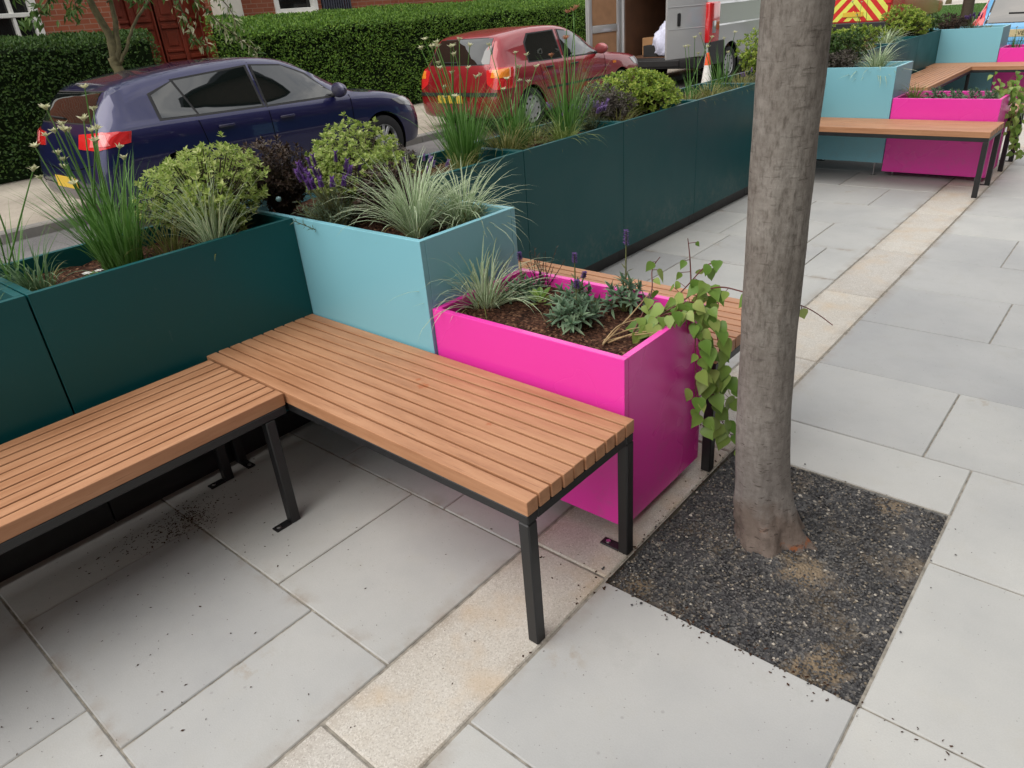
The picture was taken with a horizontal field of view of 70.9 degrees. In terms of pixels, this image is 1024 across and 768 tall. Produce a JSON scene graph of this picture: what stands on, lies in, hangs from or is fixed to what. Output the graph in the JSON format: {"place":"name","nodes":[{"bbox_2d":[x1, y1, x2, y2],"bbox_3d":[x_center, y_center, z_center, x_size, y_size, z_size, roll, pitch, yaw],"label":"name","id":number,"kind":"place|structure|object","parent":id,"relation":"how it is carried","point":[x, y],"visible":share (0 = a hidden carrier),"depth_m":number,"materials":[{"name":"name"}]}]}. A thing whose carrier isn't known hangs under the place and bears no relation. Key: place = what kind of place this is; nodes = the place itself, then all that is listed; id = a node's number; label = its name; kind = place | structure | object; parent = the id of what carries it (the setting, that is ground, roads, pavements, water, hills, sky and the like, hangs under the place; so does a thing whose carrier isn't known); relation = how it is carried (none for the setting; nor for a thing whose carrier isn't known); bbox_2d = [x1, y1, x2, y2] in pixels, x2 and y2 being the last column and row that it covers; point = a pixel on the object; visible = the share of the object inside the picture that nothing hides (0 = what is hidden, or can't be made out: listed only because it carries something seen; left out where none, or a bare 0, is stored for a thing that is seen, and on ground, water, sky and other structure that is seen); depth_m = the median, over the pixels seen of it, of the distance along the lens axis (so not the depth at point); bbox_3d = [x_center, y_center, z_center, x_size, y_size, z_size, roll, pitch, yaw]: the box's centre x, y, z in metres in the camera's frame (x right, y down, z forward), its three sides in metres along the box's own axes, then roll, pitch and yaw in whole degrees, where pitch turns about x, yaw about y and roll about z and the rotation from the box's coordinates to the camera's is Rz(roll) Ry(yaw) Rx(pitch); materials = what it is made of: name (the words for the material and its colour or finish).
{"place":"outdoors","nodes":[
{"label":"outdoors","id":0,"kind":"place"},
{"bbox_2d":[0,36,837,230],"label":"pavement","id":1,"kind":"structure","parent":0,"point":[14,208],"depth_m":8.13,"materials":[{"name":"grey concrete"}]},
{"bbox_2d":[13,0,265,71],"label":"tree","id":2,"kind":"object","parent":1,"relation":"on","point":[116,58],"visible":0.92,"depth_m":8.20,"materials":[{"name":"green plant"}]},
{"bbox_2d":[0,35,880,263],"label":"road","id":3,"kind":"structure","parent":0,"point":[431,146],"depth_m":6.88,"materials":[{"name":"grey asphalt"}]},
{"bbox_2d":[37,57,417,213],"bbox_3d":[-2.931,-2.878,7.978,2.008,1.401,3.977,18,35,37],"label":"parked car","id":4,"kind":"object","parent":3,"relation":"on","point":[155,115],"visible":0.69,"depth_m":6.89,"materials":[{"name":"blue paint"}]},
{"bbox_2d":[421,25,637,127],"bbox_3d":[0.432,-4.940,11.409,1.948,1.393,3.872,18,35,37],"label":"parked car","id":5,"kind":"object","parent":3,"relation":"on","point":[539,43],"visible":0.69,"depth_m":10.25,"materials":[{"name":"red paint"}]},
{"bbox_2d":[585,0,760,79],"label":"panel van","id":6,"kind":"object","parent":3,"relation":"on","point":[623,26],"visible":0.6,"depth_m":13.74,"materials":[{"name":"silver metal"}]},
{"bbox_2d":[643,45,658,56],"bbox_3d":[2.780,-6.529,14.082,0.320,0.202,0.280,18,35,37],"label":"tool crate","id":7,"kind":"object","parent":6,"relation":"in","point":[649,50],"visible":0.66,"depth_m":14.00,"materials":[{"name":"black plastic"}]},
{"bbox_2d":[652,21,665,55],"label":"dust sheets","id":8,"kind":"object","parent":6,"relation":"in","point":[658,43],"visible":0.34,"depth_m":13.73,"materials":[{"name":"white fabric"}]},
{"bbox_2d":[701,53,711,82],"bbox_3d":[3.122,-4.902,11.520,0.380,0.742,0.380,18,35,37],"label":"traffic cone","id":9,"kind":"object","parent":3,"relation":"on","point":[706,70],"visible":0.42,"depth_m":11.43,"materials":[{"name":"white plastic"}]},
{"bbox_2d":[832,0,942,32],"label":"emergency vehicle","id":10,"kind":"object","parent":3,"relation":"on","point":[845,16],"visible":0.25,"depth_m":20.12,"materials":[{"name":"red paint"}]},
{"bbox_2d":[0,99,1023,767],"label":"pavement","id":11,"kind":"structure","parent":0,"point":[908,387],"depth_m":2.01,"materials":[{"name":"stone"}]},
{"bbox_2d":[0,284,114,582],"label":"teal planter","id":12,"kind":"object","parent":11,"relation":"on","point":[33,397],"visible":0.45,"depth_m":2.11,"materials":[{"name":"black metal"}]},
{"bbox_2d":[0,360,300,554],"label":"slatted bench","id":13,"kind":"object","parent":11,"relation":"on","point":[57,474],"visible":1,"depth_m":2.04,"materials":[{"name":"brown wood"}]},
{"bbox_2d":[0,211,312,521],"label":"teal planter","id":14,"kind":"object","parent":11,"relation":"on","point":[110,334],"visible":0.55,"depth_m":2.40,"materials":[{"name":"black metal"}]},
{"bbox_2d":[0,164,60,284],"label":"chive clump","id":15,"kind":"object","parent":14,"relation":"on","point":[33,168],"visible":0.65,"depth_m":2.26,"materials":[{"name":"green plant"}]},
{"bbox_2d":[0,228,89,298],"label":"grass tuft","id":16,"kind":"object","parent":14,"relation":"on","point":[34,283],"visible":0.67,"depth_m":2.20,"materials":[{"name":"green plant"}]},
{"bbox_2d":[3,83,191,269],"bbox_3d":[-1.306,-0.657,2.325,0.604,0.575,0.606,18,35,37],"label":"chive clump","id":17,"kind":"object","parent":14,"relation":"on","point":[110,244],"visible":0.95,"depth_m":2.32,"materials":[{"name":"green plant"}]},
{"bbox_2d":[123,202,207,255],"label":"grass tuft","id":18,"kind":"object","parent":14,"relation":"on","point":[174,243],"visible":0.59,"depth_m":2.51,"materials":[{"name":"green plant"}]},
{"bbox_2d":[127,163,264,255],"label":"grass tuft","id":19,"kind":"object","parent":14,"relation":"on","point":[210,227],"visible":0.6,"depth_m":2.44,"materials":[{"name":"green plant"}]},
{"bbox_2d":[132,131,269,240],"bbox_3d":[-1.115,-0.715,2.620,0.617,0.370,0.473,18,35,37],"label":"leafy shrub","id":20,"kind":"object","parent":14,"relation":"on","point":[198,172],"visible":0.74,"depth_m":2.52,"materials":[{"name":"green plant"}]},
{"bbox_2d":[242,189,518,354],"bbox_3d":[-0.535,-0.303,2.890,1.124,0.823,0.456,18,35,37],"label":"blue planter","id":21,"kind":"object","parent":11,"relation":"on","point":[362,274],"visible":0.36,"depth_m":2.46,"materials":[{"name":"metal"}]},
{"bbox_2d":[229,134,314,214],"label":"dark shrub","id":22,"kind":"object","parent":21,"relation":"on","point":[287,190],"visible":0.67,"depth_m":2.78,"materials":[{"name":"purple plant"}]},
{"bbox_2d":[290,150,366,231],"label":"lavender","id":23,"kind":"object","parent":21,"relation":"on","point":[330,211],"visible":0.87,"depth_m":2.58,"materials":[{"name":"purple plant"}]},
{"bbox_2d":[304,112,424,212],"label":"leafy shrub","id":24,"kind":"object","parent":21,"relation":"on","point":[324,154],"visible":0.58,"depth_m":2.72,"materials":[{"name":"green plant"}]},
{"bbox_2d":[337,161,422,225],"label":"grass tuft","id":25,"kind":"object","parent":21,"relation":"on","point":[395,172],"visible":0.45,"depth_m":2.54,"materials":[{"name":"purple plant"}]},
{"bbox_2d":[324,146,499,238],"bbox_3d":[-0.339,-0.628,2.421,0.616,0.338,0.595,-15,29,-20],"label":"grass tuft","id":26,"kind":"object","parent":21,"relation":"on","point":[415,213],"visible":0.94,"depth_m":2.43,"materials":[{"name":"green plant"}]},
{"bbox_2d":[400,153,449,209],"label":"lavender","id":27,"kind":"object","parent":21,"relation":"on","point":[429,160],"visible":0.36,"depth_m":2.68,"materials":[{"name":"purple plant"}]},
{"bbox_2d":[387,158,535,251],"bbox_3d":[-0.172,-0.642,2.547,0.617,0.300,0.594,18,35,37],"label":"grass tuft","id":28,"kind":"object","parent":21,"relation":"on","point":[459,216],"visible":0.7,"depth_m":2.53,"materials":[{"name":"green plant"}]},
{"bbox_2d":[207,314,633,644],"bbox_3d":[-0.361,0.193,2.314,1.477,0.450,0.448,18,35,37],"label":"slatted bench","id":29,"kind":"object","parent":11,"relation":"on","point":[525,455],"visible":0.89,"depth_m":2.00,"materials":[{"name":"brown wood"}]},
{"bbox_2d":[403,148,529,258],"bbox_3d":[-0.365,-0.649,3.525,0.450,0.823,0.865,18,35,37],"label":"teal planter","id":30,"kind":"object","parent":11,"relation":"on","point":[513,160],"visible":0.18,"depth_m":3.48,"materials":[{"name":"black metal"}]},
{"bbox_2d":[388,143,423,175],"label":"dark shrub","id":31,"kind":"object","parent":30,"relation":"on","point":[413,160],"visible":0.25,"depth_m":3.27,"materials":[{"name":"plant"}]},
{"bbox_2d":[389,37,514,167],"bbox_3d":[-0.250,-1.307,3.368,0.610,0.603,0.621,18,35,37],"label":"chive clump","id":32,"kind":"object","parent":30,"relation":"on","point":[456,142],"visible":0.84,"depth_m":3.38,"materials":[{"name":"green plant"}]},
{"bbox_2d":[421,147,492,171],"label":"grass tuft","id":33,"kind":"object","parent":30,"relation":"on","point":[459,165],"visible":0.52,"depth_m":3.33,"materials":[{"name":"green plant"}]},
{"bbox_2d":[1,275,971,759],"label":"soil crumbs","id":34,"kind":"object","parent":11,"relation":"on","point":[465,633],"visible":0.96,"depth_m":2.18,"materials":[{"name":"brown soil"}]},
{"bbox_2d":[474,121,623,271],"bbox_3d":[0.203,-0.998,4.101,0.450,0.823,0.890,18,35,37],"label":"teal planter","id":35,"kind":"object","parent":11,"relation":"on","point":[575,193],"visible":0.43,"depth_m":3.93,"materials":[{"name":"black metal"}]},
{"bbox_2d":[463,113,545,155],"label":"grass tuft","id":36,"kind":"object","parent":35,"relation":"on","point":[505,144],"visible":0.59,"depth_m":3.63,"materials":[{"name":"green plant"}]},
{"bbox_2d":[479,42,565,149],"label":"chive clump","id":37,"kind":"object","parent":35,"relation":"on","point":[516,118],"visible":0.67,"depth_m":3.73,"materials":[{"name":"green plant"}]},
{"bbox_2d":[526,108,603,150],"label":"grass tuft","id":38,"kind":"object","parent":35,"relation":"on","point":[558,133],"visible":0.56,"depth_m":3.85,"materials":[{"name":"green plant"}]},
{"bbox_2d":[511,5,620,136],"bbox_3d":[0.357,-1.699,3.938,0.663,0.680,0.643,18,35,37],"label":"chive clump","id":39,"kind":"object","parent":35,"relation":"on","point":[569,118],"visible":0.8,"depth_m":3.96,"materials":[{"name":"green plant"}]},
{"bbox_2d":[575,95,608,130],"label":"lavender","id":40,"kind":"object","parent":35,"relation":"on","point":[598,111],"visible":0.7,"depth_m":4.14,"materials":[{"name":"purple plant"}]},
{"bbox_2d":[432,268,704,523],"bbox_3d":[0.188,0.022,2.393,0.727,0.598,0.456,18,35,37],"label":"pink planter","id":41,"kind":"object","parent":11,"relation":"on","point":[643,383],"visible":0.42,"depth_m":2.16,"materials":[{"name":"metal"}]},
{"bbox_2d":[394,231,561,338],"bbox_3d":[-0.118,-0.352,2.380,0.619,0.269,0.562,-6,27,-2],"label":"grass tuft","id":42,"kind":"object","parent":41,"relation":"on","point":[483,296],"visible":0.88,"depth_m":2.38,"materials":[{"name":"green plant"}]},
{"bbox_2d":[499,251,546,303],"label":"wallflower","id":43,"kind":"object","parent":41,"relation":"on","point":[532,284],"visible":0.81,"depth_m":2.44,"materials":[{"name":"green plant"}]},
{"bbox_2d":[527,287,551,304],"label":"seedling","id":44,"kind":"object","parent":41,"relation":"on","point":[541,293],"visible":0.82,"depth_m":2.38,"materials":[{"name":"green plant"}]},
{"bbox_2d":[525,245,564,288],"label":"twiggy plant","id":45,"kind":"object","parent":41,"relation":"on","point":[540,273],"visible":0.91,"depth_m":2.51,"materials":[{"name":"green plant"}]},
{"bbox_2d":[547,252,602,310],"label":"wallflower","id":46,"kind":"object","parent":41,"relation":"on","point":[581,289],"visible":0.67,"depth_m":2.33,"materials":[{"name":"green plant"}]},
{"bbox_2d":[543,279,609,335],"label":"wallflower","id":47,"kind":"object","parent":41,"relation":"on","point":[576,309],"visible":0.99,"depth_m":2.18,"materials":[{"name":"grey plant"}]},
{"bbox_2d":[598,229,657,318],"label":"wallflower","id":48,"kind":"object","parent":41,"relation":"on","point":[624,293],"visible":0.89,"depth_m":2.26,"materials":[{"name":"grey plant"}]},
{"bbox_2d":[602,238,832,454],"bbox_3d":[0.601,-0.049,2.158,0.604,0.723,0.314,6,29,19],"label":"trailing vine","id":49,"kind":"object","parent":41,"relation":"hanging from","point":[678,309],"visible":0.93,"depth_m":2.12,"materials":[{"name":"green plant"}]},
{"bbox_2d":[518,258,741,471],"bbox_3d":[0.239,-0.172,2.915,1.478,0.450,0.448,18,35,37],"label":"slatted bench","id":50,"kind":"object","parent":11,"relation":"on","point":[729,312],"visible":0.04,"depth_m":2.55,"materials":[{"name":"brown wood"}]},
{"bbox_2d":[576,100,697,260],"bbox_3d":[0.778,-1.351,4.685,0.450,0.823,0.889,18,35,37],"label":"teal planter","id":51,"kind":"object","parent":11,"relation":"on","point":[659,155],"visible":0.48,"depth_m":4.52,"materials":[{"name":"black metal"}]},
{"bbox_2d":[572,81,638,120],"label":"dark shrub","id":52,"kind":"object","parent":51,"relation":"on","point":[613,104],"visible":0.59,"depth_m":4.25,"materials":[{"name":"purple plant"}]},
{"bbox_2d":[598,106,643,126],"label":"grass tuft","id":53,"kind":"object","parent":51,"relation":"on","point":[629,116],"visible":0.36,"depth_m":4.21,"materials":[{"name":"green plant"}]},
{"bbox_2d":[588,66,682,114],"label":"leafy shrub","id":54,"kind":"object","parent":51,"relation":"on","point":[654,90],"visible":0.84,"depth_m":4.47,"materials":[{"name":"green plant"}]},
{"bbox_2d":[273,123,1023,767],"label":"kerb strip","id":55,"kind":"object","parent":11,"relation":"on","point":[425,699],"visible":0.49,"depth_m":1.95,"materials":[{"name":"stone"}]},
{"bbox_2d":[677,83,754,224],"bbox_3d":[1.356,-1.707,5.271,0.450,0.823,0.898,18,35,37],"label":"teal planter","id":56,"kind":"object","parent":11,"relation":"on","point":[724,133],"visible":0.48,"depth_m":5.11,"materials":[{"name":"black metal"}]},
{"bbox_2d":[674,35,713,99],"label":"chive clump","id":57,"kind":"object","parent":56,"relation":"on","point":[687,89],"visible":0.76,"depth_m":4.86,"materials":[{"name":"green plant"}]},
{"bbox_2d":[684,80,728,98],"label":"grass tuft","id":58,"kind":"object","parent":56,"relation":"on","point":[713,89],"visible":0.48,"depth_m":5.15,"materials":[{"name":"green plant"}]},
{"bbox_2d":[685,30,739,92],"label":"chive clump","id":59,"kind":"object","parent":56,"relation":"on","point":[717,76],"visible":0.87,"depth_m":5.31,"materials":[{"name":"green plant"}]},
{"bbox_2d":[703,71,754,195],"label":"teal planter","id":60,"kind":"object","parent":11,"relation":"on","point":[728,78],"visible":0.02,"depth_m":5.83,"materials":[{"name":"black metal"}]},
{"bbox_2d":[735,26,758,73],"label":"leafy shrub","id":61,"kind":"object","parent":60,"relation":"on","point":[747,55],"visible":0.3,"depth_m":5.82,"materials":[{"name":"green plant"}]},
{"bbox_2d":[601,455,955,705],"bbox_3d":[0.785,0.473,2.080,0.666,0.035,0.827,18,35,37],"label":"tree pit","id":62,"kind":"object","parent":11,"relation":"on","point":[832,576],"visible":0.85,"depth_m":1.99,"materials":[{"name":"gravel"}]},
{"bbox_2d":[733,0,835,557],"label":"street tree","id":63,"kind":"object","parent":62,"relation":"on","point":[794,37],"visible":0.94,"depth_m":1.68,"materials":[{"name":"grey plant"}]},
{"bbox_2d":[816,61,913,174],"bbox_3d":[2.684,-2.281,6.157,1.124,0.823,0.456,18,35,37],"label":"blue planter","id":64,"kind":"object","parent":11,"relation":"on","point":[868,95],"visible":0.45,"depth_m":5.77,"materials":[{"name":"metal"}]},
{"bbox_2d":[828,47,858,67],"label":"dark shrub","id":65,"kind":"object","parent":64,"relation":"on","point":[835,58],"visible":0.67,"depth_m":5.78,"materials":[{"name":"brown plant"}]},
{"bbox_2d":[829,28,874,65],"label":"leafy shrub","id":66,"kind":"object","parent":64,"relation":"on","point":[848,40],"visible":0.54,"depth_m":5.87,"materials":[{"name":"green plant"}]},
{"bbox_2d":[843,42,912,80],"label":"grass tuft","id":67,"kind":"object","parent":64,"relation":"on","point":[879,62],"visible":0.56,"depth_m":5.68,"materials":[{"name":"green plant"}]},
{"bbox_2d":[863,43,893,61],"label":"teal planter","id":68,"kind":"object","parent":11,"relation":"on","point":[877,48],"visible":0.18,"depth_m":7.22,"materials":[{"name":"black metal"}]},
{"bbox_2d":[836,23,887,49],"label":"leafy shrub","id":69,"kind":"object","parent":68,"relation":"on","point":[871,34],"visible":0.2,"depth_m":7.23,"materials":[{"name":"green plant"}]},
{"bbox_2d":[871,36,918,73],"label":"teal planter","id":70,"kind":"object","parent":11,"relation":"on","point":[908,52],"visible":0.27,"depth_m":7.88,"materials":[{"name":"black metal"}]},
{"bbox_2d":[874,28,910,43],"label":"grass tuft","id":71,"kind":"object","parent":70,"relation":"on","point":[889,39],"visible":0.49,"depth_m":7.75,"materials":[{"name":"green plant"}]},
{"bbox_2d":[881,30,940,73],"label":"teal planter","id":72,"kind":"object","parent":11,"relation":"on","point":[927,49],"visible":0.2,"depth_m":8.45,"materials":[{"name":"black metal"}]},
{"bbox_2d":[876,3,934,36],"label":"leafy shrub","id":73,"kind":"object","parent":72,"relation":"on","point":[914,19],"visible":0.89,"depth_m":8.20,"materials":[{"name":"green plant"}]},
{"bbox_2d":[901,12,942,35],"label":"leafy shrub","id":74,"kind":"object","parent":72,"relation":"on","point":[934,23],"visible":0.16,"depth_m":8.52,"materials":[{"name":"green plant"}]},
{"bbox_2d":[819,117,1004,197],"bbox_3d":[2.858,-1.785,5.580,1.478,0.450,0.448,18,35,37],"label":"slatted bench","id":75,"kind":"object","parent":11,"relation":"on","point":[985,132],"visible":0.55,"depth_m":5.25,"materials":[{"name":"brown wood"}]},
{"bbox_2d":[816,104,1023,171],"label":"slatted bench","id":76,"kind":"object","parent":11,"relation":"on","point":[1002,160],"visible":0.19,"depth_m":5.67,"materials":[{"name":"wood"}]},
{"bbox_2d":[909,67,971,90],"bbox_3d":[4.529,-3.135,7.896,0.448,0.450,1.903,18,35,37],"label":"slatted bench","id":77,"kind":"object","parent":11,"relation":"on","point":[936,77],"visible":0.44,"depth_m":7.81,"materials":[{"name":"brown wood"}]},
{"bbox_2d":[882,91,1010,181],"bbox_3d":[3.406,-1.956,5.660,0.727,0.598,0.456,18,35,37],"label":"pink planter","id":78,"kind":"object","parent":11,"relation":"on","point":[948,158],"visible":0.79,"depth_m":5.50,"materials":[{"name":"metal"}]},
{"bbox_2d":[898,81,932,97],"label":"grass tuft","id":79,"kind":"object","parent":78,"relation":"on","point":[912,95],"visible":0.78,"depth_m":5.66,"materials":[{"name":"green plant"}]},
{"bbox_2d":[924,86,945,97],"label":"wallflower","id":80,"kind":"object","parent":78,"relation":"on","point":[935,93],"visible":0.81,"depth_m":5.55,"materials":[{"name":"green plant"}]},
{"bbox_2d":[942,87,965,98],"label":"wallflower","id":81,"kind":"object","parent":78,"relation":"on","point":[953,93],"visible":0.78,"depth_m":5.46,"materials":[{"name":"green plant"}]},
{"bbox_2d":[960,87,983,98],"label":"wallflower","id":82,"kind":"object","parent":78,"relation":"on","point":[972,94],"visible":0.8,"depth_m":5.39,"materials":[{"name":"green plant"}]},
{"bbox_2d":[977,89,999,98],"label":"wallflower","id":83,"kind":"object","parent":78,"relation":"on","point":[988,94],"visible":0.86,"depth_m":5.32,"materials":[{"name":"green plant"}]},
{"bbox_2d":[987,71,1023,159],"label":"trailing vine","id":84,"kind":"object","parent":78,"relation":"hanging from","point":[1013,91],"visible":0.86,"depth_m":5.41,"materials":[{"name":"green plant"}]},
{"bbox_2d":[929,24,1010,90],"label":"blue planter","id":85,"kind":"object","parent":11,"relation":"on","point":[971,45],"visible":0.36,"depth_m":8.62,"materials":[{"name":"metal"}]},
{"bbox_2d":[933,12,968,29],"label":"dark shrub","id":86,"kind":"object","parent":85,"relation":"on","point":[955,22],"visible":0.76,"depth_m":8.73,"materials":[{"name":"brown plant"}]},
{"bbox_2d":[962,12,982,27],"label":"lavender","id":87,"kind":"object","parent":85,"relation":"on","point":[973,24],"visible":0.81,"depth_m":8.60,"materials":[{"name":"purple plant"}]},
{"bbox_2d":[925,62,1023,72],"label":"slatted bench","id":88,"kind":"object","parent":11,"relation":"on","point":[988,67],"visible":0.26,"depth_m":8.25,"materials":[{"name":"brown wood"}]},
{"bbox_2d":[991,44,1023,98],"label":"pink planter","id":89,"kind":"object","parent":11,"relation":"on","point":[1007,53],"visible":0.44,"depth_m":8.43,"materials":[{"name":"metal"}]},
{"bbox_2d":[866,1,986,35],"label":"lawn","id":90,"kind":"structure","parent":0,"point":[982,4],"depth_m":30.07,"materials":[{"name":"green plant"}]},
{"bbox_2d":[960,0,974,24],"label":"park tree","id":91,"kind":"object","parent":90,"relation":"on","point":[967,7],"visible":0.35,"depth_m":21.22,"materials":[{"name":"brown plant"}]},
{"bbox_2d":[972,0,1023,44],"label":"parked car","id":92,"kind":"object","parent":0,"point":[1001,12],"visible":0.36,"depth_m":10.96,"materials":[{"name":"blue paint"}]},
{"label":"front garden","id":93,"kind":"structure","parent":0,"visible":0},
{"bbox_2d":[0,27,162,183],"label":"clipped hedge","id":94,"kind":"object","parent":93,"relation":"on","point":[36,69],"visible":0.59,"depth_m":9.28,"materials":[{"name":"green plant"}]},
{"bbox_2d":[200,0,585,103],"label":"clipped hedge","id":95,"kind":"object","parent":93,"relation":"on","point":[374,47],"visible":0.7,"depth_m":12.99,"materials":[{"name":"green plant"}]},
{"label":"ground","id":96,"kind":"structure","parent":0,"visible":0},
{"bbox_2d":[0,0,472,63],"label":"brick house","id":97,"kind":"structure","parent":96,"relation":"on","point":[160,22],"depth_m":12.67,"materials":[{"name":"red brick"}]},
{"bbox_2d":[0,0,45,36],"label":"window","id":98,"kind":"structure","parent":97,"relation":"in","point":[10,15],"depth_m":10.70,"materials":[{"name":"white paint"}]},
{"bbox_2d":[113,0,166,63],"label":"door","id":99,"kind":"structure","parent":97,"relation":"in","point":[126,17],"depth_m":12.39,"materials":[{"name":"red wood"}]},
{"bbox_2d":[150,0,210,62],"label":"door","id":100,"kind":"structure","parent":97,"relation":"in","point":[176,46],"depth_m":12.90,"materials":[{"name":"red wood"}]},
{"bbox_2d":[273,0,318,13],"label":"window","id":101,"kind":"structure","parent":97,"relation":"in","point":[281,6],"depth_m":13.94,"materials":[{"name":"white paint"}]},
{"bbox_2d":[0,30,869,244],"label":"kerb","id":102,"kind":"structure","parent":96,"relation":"on","point":[33,230],"depth_m":7.04,"materials":[{"name":"concrete"}]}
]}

